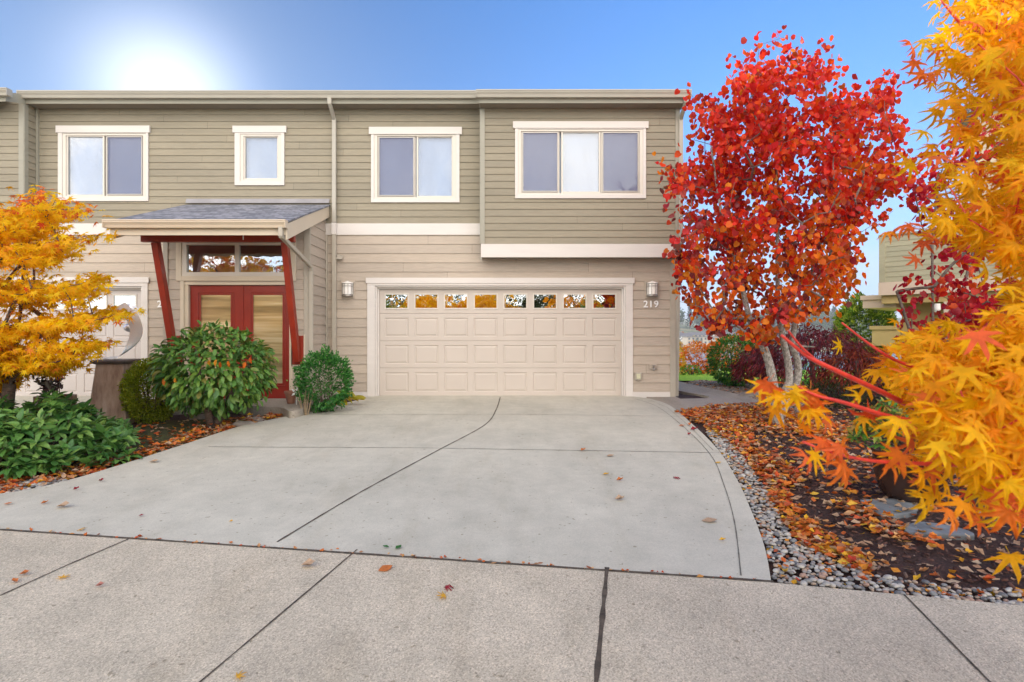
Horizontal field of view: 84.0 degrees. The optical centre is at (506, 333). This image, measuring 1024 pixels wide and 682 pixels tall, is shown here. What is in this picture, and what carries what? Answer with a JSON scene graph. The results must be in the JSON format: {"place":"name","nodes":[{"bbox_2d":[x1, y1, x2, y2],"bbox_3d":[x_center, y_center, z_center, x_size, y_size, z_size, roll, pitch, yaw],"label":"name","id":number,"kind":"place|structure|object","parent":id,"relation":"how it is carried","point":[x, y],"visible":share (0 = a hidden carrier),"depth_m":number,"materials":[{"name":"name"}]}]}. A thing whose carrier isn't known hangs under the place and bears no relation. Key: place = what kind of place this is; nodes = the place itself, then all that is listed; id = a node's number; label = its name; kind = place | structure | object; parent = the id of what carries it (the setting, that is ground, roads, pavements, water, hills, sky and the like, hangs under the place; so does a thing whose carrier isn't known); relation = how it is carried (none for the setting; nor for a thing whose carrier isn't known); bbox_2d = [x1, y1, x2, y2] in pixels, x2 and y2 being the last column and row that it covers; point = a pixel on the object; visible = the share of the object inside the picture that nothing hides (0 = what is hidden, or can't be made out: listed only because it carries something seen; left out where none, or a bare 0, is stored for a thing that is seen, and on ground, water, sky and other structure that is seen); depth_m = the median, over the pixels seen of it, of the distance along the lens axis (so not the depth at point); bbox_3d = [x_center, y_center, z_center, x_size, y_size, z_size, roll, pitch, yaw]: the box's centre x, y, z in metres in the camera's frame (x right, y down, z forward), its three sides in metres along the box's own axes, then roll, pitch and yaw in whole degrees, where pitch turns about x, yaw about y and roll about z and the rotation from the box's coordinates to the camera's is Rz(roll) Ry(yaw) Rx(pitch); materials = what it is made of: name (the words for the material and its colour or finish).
{"place":"outdoors","nodes":[
{"label":"outdoors","id":0,"kind":"place"},
{"bbox_2d":[14,396,90,407],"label":"neighbour driveway","id":1,"kind":"structure","parent":0,"point":[19,399],"depth_m":10.87,"materials":[{"name":"concrete"}]},
{"bbox_2d":[0,396,770,581],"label":"driveway","id":2,"kind":"structure","parent":0,"point":[498,493],"depth_m":5.44,"materials":[{"name":"concrete"}]},
{"bbox_2d":[11,527,755,578],"bbox_3d":[-1.926,1.552,4.185,7.144,0.073,0.081,0,0,8],"label":"seam debris","id":3,"kind":"object","parent":2,"relation":"on","point":[294,547],"visible":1,"depth_m":4.00,"materials":[{"name":"brown plant"}]},
{"bbox_2d":[276,397,500,541],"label":"driveway joints","id":4,"kind":"object","parent":2,"relation":"on","point":[383,479],"visible":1,"depth_m":5.61,"materials":[{"name":"grey concrete"}]},
{"bbox_2d":[208,400,741,574],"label":"driveway joints","id":5,"kind":"object","parent":2,"relation":"on","point":[597,450],"visible":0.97,"depth_m":7.00,"materials":[{"name":"grey concrete"}]},
{"bbox_2d":[701,517,716,521],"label":"fallen leaf","id":6,"kind":"object","parent":2,"relation":"on","point":[707,519],"visible":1,"depth_m":4.65,"materials":[{"name":"beige plant"}]},
{"bbox_2d":[0,0,1011,318],"label":"sky","id":7,"kind":"structure","parent":0,"point":[45,44],"materials":[{"name":"blue"}]},
{"bbox_2d":[0,530,1023,681],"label":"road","id":8,"kind":"structure","parent":0,"point":[153,611],"depth_m":3.15,"materials":[{"name":"concrete"}]},
{"bbox_2d":[236,670,245,678],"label":"fallen leaf","id":9,"kind":"object","parent":8,"relation":"on","point":[239,675],"visible":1,"depth_m":2.68,"materials":[{"name":"plant"}]},
{"bbox_2d":[301,558,314,564],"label":"fallen leaf","id":10,"kind":"object","parent":8,"relation":"on","point":[309,561],"visible":1,"depth_m":3.85,"materials":[{"name":"beige plant"}]},
{"bbox_2d":[378,565,391,570],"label":"fallen leaf","id":11,"kind":"object","parent":8,"relation":"on","point":[385,567],"visible":1,"depth_m":3.80,"materials":[{"name":"orange plant"}]},
{"bbox_2d":[437,591,446,598],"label":"fallen leaf","id":12,"kind":"object","parent":8,"relation":"on","point":[443,595],"visible":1,"depth_m":3.42,"materials":[{"name":"plant"}]},
{"bbox_2d":[444,584,453,591],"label":"fallen leaf","id":13,"kind":"object","parent":8,"relation":"on","point":[447,586],"visible":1,"depth_m":3.54,"materials":[{"name":"red plant"}]},
{"bbox_2d":[0,529,990,681],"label":"road joints","id":14,"kind":"object","parent":8,"relation":"on","point":[597,666],"visible":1,"depth_m":3.72,"materials":[{"name":"grey concrete"}]},
{"bbox_2d":[0,381,1023,602],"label":"ground","id":15,"kind":"structure","parent":0,"point":[945,565],"depth_m":4.52,"materials":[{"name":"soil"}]},
{"bbox_2d":[33,394,76,439],"bbox_3d":[-6.108,1.130,7.700,0.470,0.579,0.470,0,0,0],"label":"planter pot","id":16,"kind":"object","parent":15,"relation":"on","point":[73,396],"visible":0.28,"depth_m":7.61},
{"bbox_2d":[31,375,63,392],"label":"purple plant","id":17,"kind":"object","parent":16,"relation":"in","point":[46,384],"visible":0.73,"depth_m":7.57,"materials":[{"name":"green plant"}]},
{"bbox_2d":[0,386,142,480],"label":"viburnum groundcover","id":18,"kind":"object","parent":15,"relation":"on","point":[81,430],"visible":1,"depth_m":6.35,"materials":[{"name":"green plant"}]},
{"bbox_2d":[0,185,145,408],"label":"yellow maple","id":19,"kind":"object","parent":15,"relation":"on","point":[37,220],"visible":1,"depth_m":6.76,"materials":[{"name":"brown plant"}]},
{"bbox_2d":[90,358,141,423],"bbox_3d":[-6.109,0.904,8.900,0.540,1.008,0.540,0,0,-8],"label":"pedestal","id":20,"kind":"object","parent":15,"relation":"on","point":[108,377],"visible":0.63,"depth_m":8.67,"materials":[{"name":"concrete"}]},
{"bbox_2d":[101,303,142,359],"bbox_3d":[-5.980,-0.038,8.864,0.574,0.876,0.282,0,0,-23],"label":"ribbon sculpture","id":21,"kind":"object","parent":20,"relation":"on","point":[135,329],"visible":0.84,"depth_m":8.81,"materials":[{"name":"metal"}]},
{"bbox_2d":[0,400,336,492],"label":"leaf litter","id":22,"kind":"object","parent":15,"relation":"on","point":[60,473],"visible":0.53,"depth_m":7.11,"materials":[{"name":"plant"}]},
{"bbox_2d":[125,418,242,460],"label":"fallen leaves","id":23,"kind":"object","parent":15,"relation":"on","point":[165,434],"visible":0.18,"depth_m":8.20,"materials":[{"name":"orange plant"}]},
{"bbox_2d":[117,356,182,423],"bbox_3d":[-5.519,0.879,8.847,0.920,1.073,0.894,0,0,0],"label":"boxwood","id":24,"kind":"object","parent":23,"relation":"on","point":[136,408],"visible":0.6,"depth_m":8.61,"materials":[{"name":"green plant"}]},
{"bbox_2d":[189,414,213,419],"bbox_3d":[-4.929,1.373,9.181,0.400,0.176,0.223,0,0,0],"label":"rock","id":25,"kind":"object","parent":15,"relation":"on","point":[200,416],"visible":0.27,"depth_m":9.09,"materials":[{"name":"grey stone"}]},
{"bbox_2d":[143,318,278,427],"bbox_3d":[-4.391,0.610,8.535,1.799,1.677,1.618,0,0,-25],"label":"viburnum shrub","id":26,"kind":"object","parent":15,"relation":"on","point":[205,397],"visible":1,"depth_m":8.22,"materials":[{"name":"green plant"}]},
{"bbox_2d":[145,398,320,417],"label":"porch slab","id":27,"kind":"structure","parent":15,"relation":"on","point":[274,406],"depth_m":9.46,"materials":[{"name":"concrete"}]},
{"bbox_2d":[284,390,295,403],"bbox_3d":[-3.683,1.085,9.700,0.220,0.210,0.220,0,0,0],"label":"terracotta pot","id":28,"kind":"object","parent":27,"relation":"on","point":[290,398],"visible":0.82,"depth_m":9.63,"materials":[{"name":"brown ceramic"}]},
{"bbox_2d":[231,421,256,426],"bbox_3d":[-3.960,1.399,8.591,0.421,0.170,0.260,0,0,0],"label":"rock","id":29,"kind":"object","parent":15,"relation":"on","point":[239,423],"visible":0.49,"depth_m":8.53,"materials":[{"name":"grey stone"}]},
{"bbox_2d":[247,417,265,421],"bbox_3d":[-3.952,1.380,8.977,0.331,0.144,0.213,0,0,0],"label":"rock","id":30,"kind":"object","parent":15,"relation":"on","point":[255,419],"visible":0.42,"depth_m":8.92,"materials":[{"name":"grey stone"}]},
{"bbox_2d":[286,367,314,414],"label":"dry stem shrub","id":31,"kind":"object","parent":15,"relation":"on","point":[304,406],"visible":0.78,"depth_m":9.23,"materials":[{"name":"brown plant"}]},
{"bbox_2d":[292,344,355,412],"bbox_3d":[-3.046,0.775,9.525,0.985,1.210,0.920,0,0,32],"label":"leafy bush","id":32,"kind":"object","parent":15,"relation":"on","point":[330,360],"visible":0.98,"depth_m":9.42,"materials":[{"name":"green plant"}]},
{"bbox_2d":[0,87,691,399],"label":"townhouse","id":33,"kind":"structure","parent":15,"relation":"on","point":[496,242],"depth_m":11.24,"materials":[{"name":"beige"}]},
{"bbox_2d":[0,290,140,395],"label":"garage door","id":34,"kind":"structure","parent":33,"relation":"in","point":[80,383],"depth_m":11.37,"materials":[{"name":"paint"}]},
{"bbox_2d":[55,125,150,200],"bbox_3d":[-7.965,-3.353,11.277,1.850,1.487,0.145,0,0,0],"label":"window","id":35,"kind":"structure","parent":33,"relation":"in","point":[109,162],"depth_m":11.24,"materials":[{"name":"plastic"}]},
{"bbox_2d":[190,285,240,397],"bbox_3d":[-5.281,0.153,10.334,0.942,2.055,0.104,0,0,0],"label":"front door","id":36,"kind":"structure","parent":33,"relation":"in","point":[210,303],"depth_m":10.34,"materials":[{"name":"red paint"}]},
{"bbox_2d":[176,242,295,280],"bbox_3d":[-4.896,-1.333,10.350,2.164,0.765,0.152,0,0,0],"label":"transom window","id":37,"kind":"structure","parent":33,"relation":"in","point":[194,261],"depth_m":10.41,"materials":[{"name":"glass"}]},
{"bbox_2d":[232,126,286,185],"bbox_3d":[-4.879,-3.508,11.277,1.058,1.169,0.145,0,0,0],"label":"window","id":38,"kind":"structure","parent":33,"relation":"in","point":[259,150],"depth_m":11.24,"materials":[{"name":"plastic"}]},
{"bbox_2d":[244,285,288,397],"bbox_3d":[-4.374,0.153,10.334,0.854,2.055,0.104,0,0,0],"label":"front door","id":39,"kind":"structure","parent":33,"relation":"in","point":[265,306],"depth_m":10.36,"materials":[{"name":"red paint"}]},
{"bbox_2d":[369,127,461,202],"bbox_3d":[-1.803,-3.329,11.277,1.835,1.486,0.145,0,0,0],"label":"window","id":40,"kind":"structure","parent":33,"relation":"in","point":[409,164],"depth_m":11.24,"materials":[{"name":"plastic"}]},
{"bbox_2d":[379,289,620,395],"bbox_3d":[-0.127,0.182,11.547,4.869,2.166,0.392,0,0,0],"label":"garage door","id":41,"kind":"structure","parent":33,"relation":"in","point":[433,342],"depth_m":11.37,"materials":[{"name":"paint"}]},
{"bbox_2d":[513,121,648,198],"bbox_3d":[1.417,-3.331,10.974,2.601,1.475,0.145,0,0,0],"label":"window","id":42,"kind":"structure","parent":33,"relation":"in","point":[554,159],"depth_m":10.94,"materials":[{"name":"plastic"}]},
{"bbox_2d":[337,391,365,404],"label":"yellow hosta","id":43,"kind":"object","parent":15,"relation":"on","point":[357,397],"visible":0.56,"depth_m":10.21,"materials":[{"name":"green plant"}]},
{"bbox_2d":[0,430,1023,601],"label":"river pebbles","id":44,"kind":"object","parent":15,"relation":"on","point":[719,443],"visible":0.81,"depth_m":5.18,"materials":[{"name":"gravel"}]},
{"bbox_2d":[679,364,701,374],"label":"green plant","id":45,"kind":"object","parent":15,"relation":"on","point":[694,370],"visible":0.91,"depth_m":17.34,"materials":[{"name":"green plant"}]},
{"bbox_2d":[705,333,755,386],"bbox_3d":[5.434,0.638,13.624,1.350,1.359,1.294,0,0,0],"label":"garden shrub","id":46,"kind":"object","parent":15,"relation":"on","point":[725,379],"visible":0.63,"depth_m":13.46,"materials":[{"name":"green plant"}]},
{"bbox_2d":[738,391,758,396],"bbox_3d":[4.910,1.272,11.468,0.646,0.231,0.375,0,0,0],"label":"rock","id":47,"kind":"object","parent":15,"relation":"on","point":[748,394],"visible":0.19,"depth_m":11.37,"materials":[{"name":"grey stone"}]},
{"bbox_2d":[684,380,825,414],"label":"gravel","id":48,"kind":"structure","parent":15,"relation":"on","point":[722,387],"depth_m":13.13,"materials":[{"name":"grey gravel"}]},
{"bbox_2d":[729,344,793,384],"bbox_3d":[5.627,0.757,12.600,1.354,1.099,1.295,0,0,38],"label":"laceleaf maple","id":49,"kind":"object","parent":15,"relation":"on","point":[741,363],"visible":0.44,"depth_m":12.45,"materials":[{"name":"red plant"}]},
{"bbox_2d":[773,568,780,573],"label":"river pebble","id":50,"kind":"object","parent":15,"relation":"on","point":[777,570],"visible":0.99,"depth_m":3.78,"materials":[{"name":"stone"}]},
{"bbox_2d":[652,25,944,424],"bbox_3d":[4.415,-1.626,8.572,4.817,6.041,3.096,0,0,0],"label":"red tree","id":51,"kind":"object","parent":15,"relation":"on","point":[766,133],"visible":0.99,"depth_m":7.97,"materials":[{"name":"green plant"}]},
{"bbox_2d":[766,360,832,384],"bbox_3d":[7.439,0.991,14.504,2.392,0.705,0.940,0,0,0],"label":"hedge","id":52,"kind":"object","parent":15,"relation":"on","point":[804,379],"visible":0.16,"depth_m":14.37,"materials":[{"name":"green plant"}]},
{"bbox_2d":[796,563,804,568],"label":"river pebble","id":53,"kind":"object","parent":15,"relation":"on","point":[800,565],"visible":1,"depth_m":3.86,"materials":[{"name":"stone"}]},
{"bbox_2d":[799,573,806,577],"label":"river pebble","id":54,"kind":"object","parent":15,"relation":"on","point":[802,575],"visible":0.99,"depth_m":3.76,"materials":[{"name":"stone"}]},
{"bbox_2d":[800,580,807,585],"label":"river pebble","id":55,"kind":"object","parent":15,"relation":"on","point":[803,582],"visible":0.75,"depth_m":3.62,"materials":[{"name":"stone"}]},
{"bbox_2d":[743,323,881,388],"bbox_3d":[6.359,0.502,11.872,2.875,1.609,2.450,0,0,0],"label":"laceleaf maple","id":56,"kind":"object","parent":15,"relation":"on","point":[825,340],"visible":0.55,"depth_m":11.55,"materials":[{"name":"red plant"}]},
{"bbox_2d":[816,579,824,583],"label":"river pebble","id":57,"kind":"object","parent":15,"relation":"on","point":[819,581],"visible":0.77,"depth_m":3.66,"materials":[{"name":"stone"}]},
{"bbox_2d":[818,574,825,578],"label":"river pebble","id":58,"kind":"object","parent":15,"relation":"on","point":[822,576],"visible":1,"depth_m":3.70,"materials":[{"name":"stone"}]},
{"bbox_2d":[822,581,830,585],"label":"river pebble","id":59,"kind":"object","parent":15,"relation":"on","point":[826,583],"visible":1,"depth_m":3.60,"materials":[{"name":"stone"}]},
{"bbox_2d":[674,380,1023,600],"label":"leaf litter","id":60,"kind":"object","parent":15,"relation":"on","point":[804,530],"visible":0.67,"depth_m":5.29,"materials":[{"name":"orange plant"}]},
{"bbox_2d":[845,585,853,589],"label":"river pebble","id":61,"kind":"object","parent":15,"relation":"on","point":[849,587],"visible":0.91,"depth_m":3.59,"materials":[{"name":"stone"}]},
{"bbox_2d":[806,377,897,410],"bbox_3d":[6.392,1.077,10.601,2.114,0.600,1.438,0,0,0],"label":"juniper","id":62,"kind":"object","parent":15,"relation":"on","point":[832,388],"visible":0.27,"depth_m":10.41,"materials":[{"name":"green plant"}]},
{"bbox_2d":[811,341,897,402],"bbox_3d":[6.679,0.710,10.791,1.710,1.233,1.484,0,0,0],"label":"laceleaf maple","id":63,"kind":"object","parent":15,"relation":"on","point":[853,362],"visible":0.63,"depth_m":10.62,"materials":[{"name":"red plant"}]},
{"bbox_2d":[832,291,897,357],"bbox_3d":[12.251,-0.073,19.511,2.108,2.807,2.027,0,0,0],"label":"broadleaf evergreen","id":64,"kind":"object","parent":15,"relation":"on","point":[847,318],"visible":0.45,"depth_m":19.13,"materials":[{"name":"green plant"}]},
{"bbox_2d":[745,0,1023,583],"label":"yellow maple","id":65,"kind":"object","parent":15,"relation":"on","point":[961,398],"visible":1,"depth_m":1.38,"materials":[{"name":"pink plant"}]},
{"bbox_2d":[883,574,892,579],"bbox_3d":[2.490,1.595,3.721,0.060,0.031,0.048,-18,-2,43],"label":"river pebble","id":66,"kind":"object","parent":15,"relation":"on","point":[887,577],"visible":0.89,"depth_m":3.71,"materials":[{"name":"stone"}]},
{"bbox_2d":[860,499,917,518],"bbox_3d":[3.440,1.556,5.048,0.517,0.068,0.413,0,0,0],"label":"stepping stone","id":67,"kind":"object","parent":15,"relation":"on","point":[882,506],"visible":0.69,"depth_m":5.01,"materials":[{"name":"grey stone"}]},
{"bbox_2d":[870,442,948,503],"bbox_3d":[3.754,1.310,5.300,0.630,0.496,0.630,0,0,0],"label":"planter bowl","id":68,"kind":"object","parent":15,"relation":"on","point":[889,488],"visible":0.3,"depth_m":5.17,"materials":[{"name":"ceramic"}]},
{"bbox_2d":[841,397,917,452],"bbox_3d":[3.608,0.880,5.318,0.879,0.619,0.704,0,0,0],"label":"potted shrub","id":69,"kind":"object","parent":68,"relation":"in","point":[887,407],"visible":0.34,"depth_m":5.26,"materials":[{"name":"green plant"}]},
{"bbox_2d":[929,590,937,595],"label":"river pebble","id":70,"kind":"object","parent":15,"relation":"on","point":[932,593],"visible":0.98,"depth_m":3.48,"materials":[{"name":"stone"}]},
{"bbox_2d":[904,522,973,539],"bbox_3d":[3.397,1.579,4.545,0.505,0.062,0.280,0,0,0],"label":"stepping stone","id":71,"kind":"object","parent":15,"relation":"on","point":[912,529],"visible":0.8,"depth_m":4.47,"materials":[{"name":"grey stone"}]},
{"bbox_2d":[860,107,1021,345],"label":"neighbour house","id":72,"kind":"structure","parent":15,"relation":"on","point":[894,269],"depth_m":15.07,"materials":[{"name":"beige"}]},
{"bbox_2d":[961,306,1014,335],"bbox_3d":[12.248,0.315,14.131,0.038,2.050,1.600,0,0,-44],"label":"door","id":73,"kind":"structure","parent":72,"relation":"in","point":[998,309],"depth_m":14.15,"materials":[{"name":"brown"}]},
{"bbox_2d":[883,94,1023,358],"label":"red tree","id":74,"kind":"object","parent":15,"relation":"on","point":[955,305],"visible":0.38,"depth_m":8.86,"materials":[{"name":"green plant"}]},
{"bbox_2d":[998,592,1007,597],"bbox_3d":[3.034,1.598,3.480,0.048,0.026,0.046,6,4,-5],"label":"river pebble","id":75,"kind":"object","parent":15,"relation":"on","point":[1002,594],"visible":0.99,"depth_m":3.47,"materials":[{"name":"stone"}]},
{"bbox_2d":[1007,592,1016,596],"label":"river pebble","id":76,"kind":"object","parent":15,"relation":"on","point":[1011,594],"visible":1,"depth_m":3.47,"materials":[{"name":"stone"}]},
{"bbox_2d":[647,381,757,413],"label":"path","id":77,"kind":"structure","parent":0,"point":[712,396],"depth_m":10.99,"materials":[{"name":"concrete"}]},
{"bbox_2d":[679,370,866,380],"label":"lawn","id":78,"kind":"structure","parent":0,"point":[688,377],"depth_m":16.28,"materials":[{"name":"green plant"}]},
{"bbox_2d":[679,342,686,373],"bbox_3d":[5.082,0.660,17.534,0.892,1.386,0.868,0,0,0],"label":"yellow sapling","id":79,"kind":"object","parent":78,"relation":"on","point":[682,357],"visible":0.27,"depth_m":17.35,"materials":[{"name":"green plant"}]},
{"bbox_2d":[679,340,720,373],"bbox_3d":[6.116,0.768,18.215,1.483,1.159,1.250,0,0,0],"label":"orange shrub","id":80,"kind":"object","parent":78,"relation":"on","point":[686,352],"visible":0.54,"depth_m":18.06,"materials":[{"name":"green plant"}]},
{"bbox_2d":[704,332,754,369],"bbox_3d":[7.755,0.647,19.505,2.001,1.447,1.662,0,0,0],"label":"orange shrub","id":81,"kind":"object","parent":78,"relation":"on","point":[728,349],"visible":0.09,"depth_m":19.26,"materials":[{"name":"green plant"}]},
{"bbox_2d":[680,352,900,369],"bbox_3d":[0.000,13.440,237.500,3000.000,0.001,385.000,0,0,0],"label":"lake","id":82,"kind":"structure","parent":0,"point":[695,360],"depth_m":318.09,"materials":[{"name":"blue liquid"}]},
{"bbox_2d":[680,318,901,351],"bbox_3d":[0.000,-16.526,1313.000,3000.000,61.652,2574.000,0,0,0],"label":"hill","id":83,"kind":"structure","parent":0,"point":[684,328],"depth_m":633.77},
{"bbox_2d":[680,309,685,324],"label":"tree","id":84,"kind":"object","parent":83,"relation":"on","point":[683,315],"visible":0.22,"depth_m":628.78,"materials":[{"name":"grey plant"}]},
{"bbox_2d":[679,333,694,340],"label":"house","id":85,"kind":"structure","parent":83,"relation":"on","point":[686,334],"depth_m":476.94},
{"bbox_2d":[685,306,693,328],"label":"tree","id":86,"kind":"object","parent":83,"relation":"on","point":[688,313],"visible":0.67,"depth_m":636.98,"materials":[{"name":"grey plant"}]},
{"bbox_2d":[688,332,707,335],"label":"house","id":87,"kind":"structure","parent":83,"relation":"on","point":[699,333],"depth_m":492.25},
{"bbox_2d":[696,313,710,321],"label":"tree","id":88,"kind":"object","parent":83,"relation":"on","point":[698,318],"visible":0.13,"depth_m":631.70,"materials":[{"name":"grey plant"}]},
{"bbox_2d":[682,336,731,347],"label":"house","id":89,"kind":"structure","parent":83,"relation":"on","point":[686,340],"depth_m":432.00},
{"bbox_2d":[688,338,730,345],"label":"window","id":90,"kind":"structure","parent":89,"relation":"in","point":[688,338],"depth_m":431.95,"materials":[{"name":"grey glass"}]},
{"bbox_2d":[803,312,825,330],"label":"tree","id":91,"kind":"object","parent":83,"relation":"on","point":[817,321],"visible":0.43,"depth_m":579.02,"materials":[{"name":"grey plant"}]},
{"bbox_2d":[811,311,831,329],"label":"tree","id":92,"kind":"object","parent":83,"relation":"on","point":[823,313],"visible":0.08,"depth_m":646.83,"materials":[{"name":"grey plant"}]},
{"bbox_2d":[823,312,835,331],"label":"tree","id":93,"kind":"object","parent":83,"relation":"on","point":[829,325],"visible":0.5,"depth_m":603.15,"materials":[{"name":"grey plant"}]}
]}

